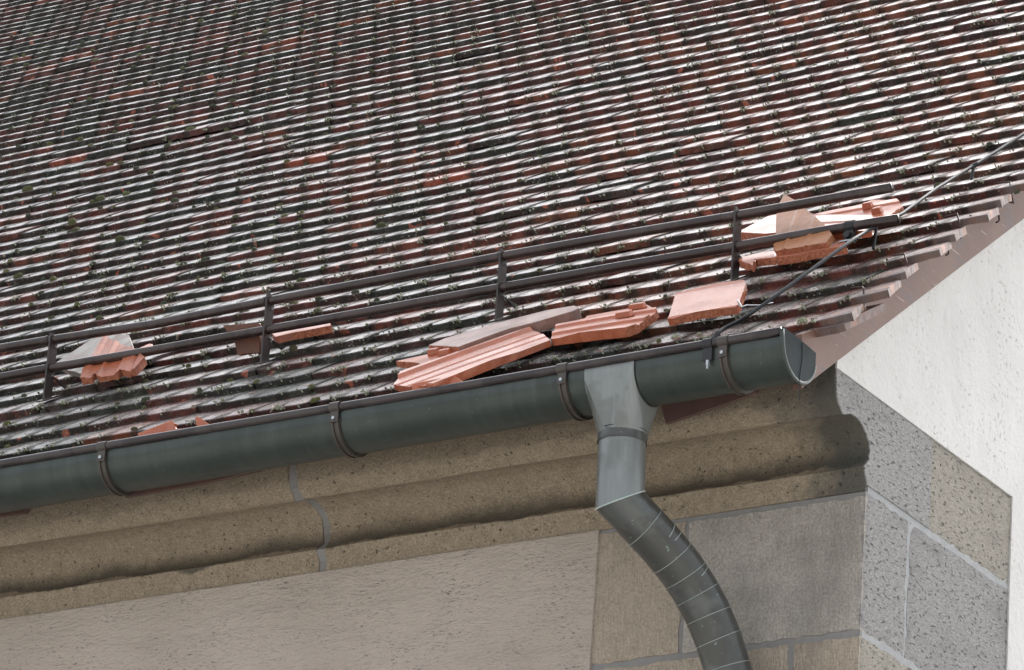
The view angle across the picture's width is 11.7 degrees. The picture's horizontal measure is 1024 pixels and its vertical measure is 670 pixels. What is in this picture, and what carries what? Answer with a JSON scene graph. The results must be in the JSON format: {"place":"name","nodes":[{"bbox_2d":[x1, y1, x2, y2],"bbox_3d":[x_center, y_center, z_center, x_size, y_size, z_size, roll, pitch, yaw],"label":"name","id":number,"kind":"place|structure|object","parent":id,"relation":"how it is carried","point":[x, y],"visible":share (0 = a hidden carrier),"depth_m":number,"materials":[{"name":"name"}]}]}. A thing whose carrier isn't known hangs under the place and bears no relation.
{"place":"outdoors","nodes":[
{"label":"outdoors","id":0,"kind":"place"},
{"label":"ground","id":1,"kind":"structure","parent":0,"visible":0},
{"bbox_2d":[0,0,1023,669],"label":"church building","id":2,"kind":"structure","parent":1,"relation":"on","point":[856,502],"depth_m":12.56,"materials":[{"name":"stone"}]},
{"bbox_2d":[58,334,133,376],"bbox_3d":[-1.061,0.054,13.121,0.159,0.277,0.483,13,-24,-21],"label":"loose roof tile","id":3,"kind":"object","parent":2,"relation":"on","point":[86,349],"visible":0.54,"depth_m":13.26,"materials":[{"name":"grey ceramic"}]},
{"bbox_2d":[80,336,146,384],"bbox_3d":[-1.047,0.044,12.938,0.138,0.237,0.356,15,-25,-24],"label":"broken roof tile","id":4,"kind":"object","parent":2,"relation":"on","point":[131,366],"visible":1,"depth_m":12.86,"materials":[{"name":"orange ceramic"}]},
{"bbox_2d":[223,323,261,355],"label":"broken roof tile","id":5,"kind":"object","parent":2,"relation":"on","point":[248,346],"visible":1,"depth_m":12.72,"materials":[{"name":"brown ceramic"}]},
{"bbox_2d":[272,323,332,342],"bbox_3d":[-0.534,-0.006,12.720,0.213,0.070,0.083,-7,-25,26],"label":"tile fragment","id":6,"kind":"object","parent":2,"relation":"on","point":[290,335],"visible":0.86,"depth_m":12.68,"materials":[{"name":"orange ceramic"}]},
{"bbox_2d":[0,327,815,512],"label":"roof gutter","id":7,"kind":"object","parent":2,"relation":"attached to","point":[629,390],"visible":1,"depth_m":11.61,"materials":[{"name":"grey metal"}]},
{"bbox_2d":[138,421,168,435],"bbox_3d":[-0.865,0.246,12.105,0.093,0.077,0.019,-6,-24,23],"label":"tile fragment","id":8,"kind":"object","parent":7,"relation":"in","point":[159,428],"visible":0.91,"depth_m":12.11,"materials":[{"name":"orange ceramic"}]},
{"bbox_2d":[167,420,177,430],"bbox_3d":[-0.807,0.241,12.060,0.019,0.090,0.082,23,-29,-38],"label":"tile fragment","id":9,"kind":"object","parent":7,"relation":"on","point":[171,425],"visible":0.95,"depth_m":12.08,"materials":[{"name":"orange ceramic"}]},
{"bbox_2d":[195,417,207,425],"bbox_3d":[-0.738,0.231,12.026,0.057,0.077,0.018,-4,-24,19],"label":"tile fragment","id":10,"kind":"object","parent":7,"relation":"in","point":[200,421],"visible":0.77,"depth_m":12.04,"materials":[{"name":"orange ceramic"}]},
{"bbox_2d":[412,376,462,389],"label":"broken roof tile","id":11,"kind":"object","parent":7,"relation":"on","point":[453,380],"visible":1,"depth_m":11.62,"materials":[{"name":"orange ceramic"}]},
{"bbox_2d":[396,347,453,368],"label":"broken roof tile","id":12,"kind":"object","parent":2,"relation":"on","point":[433,354],"visible":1,"depth_m":11.92,"materials":[{"name":"orange ceramic"}]},
{"bbox_2d":[0,183,900,402],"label":"snow guard","id":13,"kind":"object","parent":2,"relation":"on","point":[269,301],"visible":1,"depth_m":12.38,"materials":[{"name":"brown metal"}]},
{"bbox_2d":[393,327,550,391],"bbox_3d":[-0.097,0.061,11.748,0.344,0.266,0.250,7,-23,-8],"label":"loose roof tile","id":14,"kind":"object","parent":2,"relation":"on","point":[472,361],"visible":1,"depth_m":11.72,"materials":[{"name":"orange ceramic"}]},
{"bbox_2d":[429,306,581,351],"bbox_3d":[-0.019,-0.001,11.930,0.376,0.160,0.137,0,-23,10],"label":"loose roof tile","id":15,"kind":"object","parent":2,"relation":"on","point":[541,321],"visible":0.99,"depth_m":11.90,"materials":[{"name":"brown ceramic"}]},
{"bbox_2d":[551,302,658,345],"bbox_3d":[0.202,-0.019,11.691,0.300,0.151,0.181,-10,-26,31],"label":"broken roof tile","id":16,"kind":"object","parent":2,"relation":"on","point":[634,319],"visible":1,"depth_m":11.65,"materials":[{"name":"orange ceramic"}]},
{"bbox_2d":[594,424,751,669],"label":"downpipe","id":17,"kind":"object","parent":2,"relation":"attached to","point":[640,522],"visible":1,"depth_m":11.26,"materials":[{"name":"grey metal"}]},
{"bbox_2d":[668,280,772,325],"bbox_3d":[0.474,-0.085,11.572,0.317,0.164,0.197,-10,-26,31],"label":"loose roof tile","id":18,"kind":"object","parent":2,"relation":"on","point":[719,299],"visible":0.98,"depth_m":11.57,"materials":[{"name":"orange ceramic"}]},
{"bbox_2d":[738,251,776,271],"bbox_3d":[0.584,-0.171,11.908,0.092,0.091,0.124,4,-22,0],"label":"tile fragment","id":19,"kind":"object","parent":2,"relation":"on","point":[752,262],"visible":1,"depth_m":11.89,"materials":[{"name":"orange ceramic"}]},
{"bbox_2d":[741,214,775,239],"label":"broken roof tile","id":20,"kind":"object","parent":2,"relation":"on","point":[765,226],"visible":0.63,"depth_m":12.24,"materials":[{"name":"orange ceramic"}]},
{"bbox_2d":[773,194,834,255],"bbox_3d":[0.668,-0.281,11.959,0.113,0.275,0.348,11,-23,-17],"label":"broken roof tile","id":21,"kind":"object","parent":2,"relation":"on","point":[795,220],"visible":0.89,"depth_m":11.88,"materials":[{"name":"beige ceramic"}]},
{"bbox_2d":[775,238,847,264],"bbox_3d":[0.708,-0.197,11.838,0.240,0.081,0.100,-10,-26,31],"label":"broken roof tile","id":22,"kind":"object","parent":2,"relation":"on","point":[791,258],"visible":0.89,"depth_m":11.79,"materials":[{"name":"orange ceramic"}]},
{"bbox_2d":[813,214,875,238],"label":"loose roof tile","id":23,"kind":"object","parent":2,"relation":"on","point":[824,219],"visible":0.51,"depth_m":11.99,"materials":[{"name":"orange ceramic"}]},
{"bbox_2d":[817,198,903,216],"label":"broken roof tile","id":24,"kind":"object","parent":2,"relation":"on","point":[878,208],"visible":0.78,"depth_m":12.06,"materials":[{"name":"orange ceramic"}]},
{"bbox_2d":[701,132,1023,368],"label":"lightning conductor","id":25,"kind":"object","parent":2,"relation":"attached to","point":[849,235],"visible":1,"depth_m":11.65,"materials":[{"name":"grey metal"}]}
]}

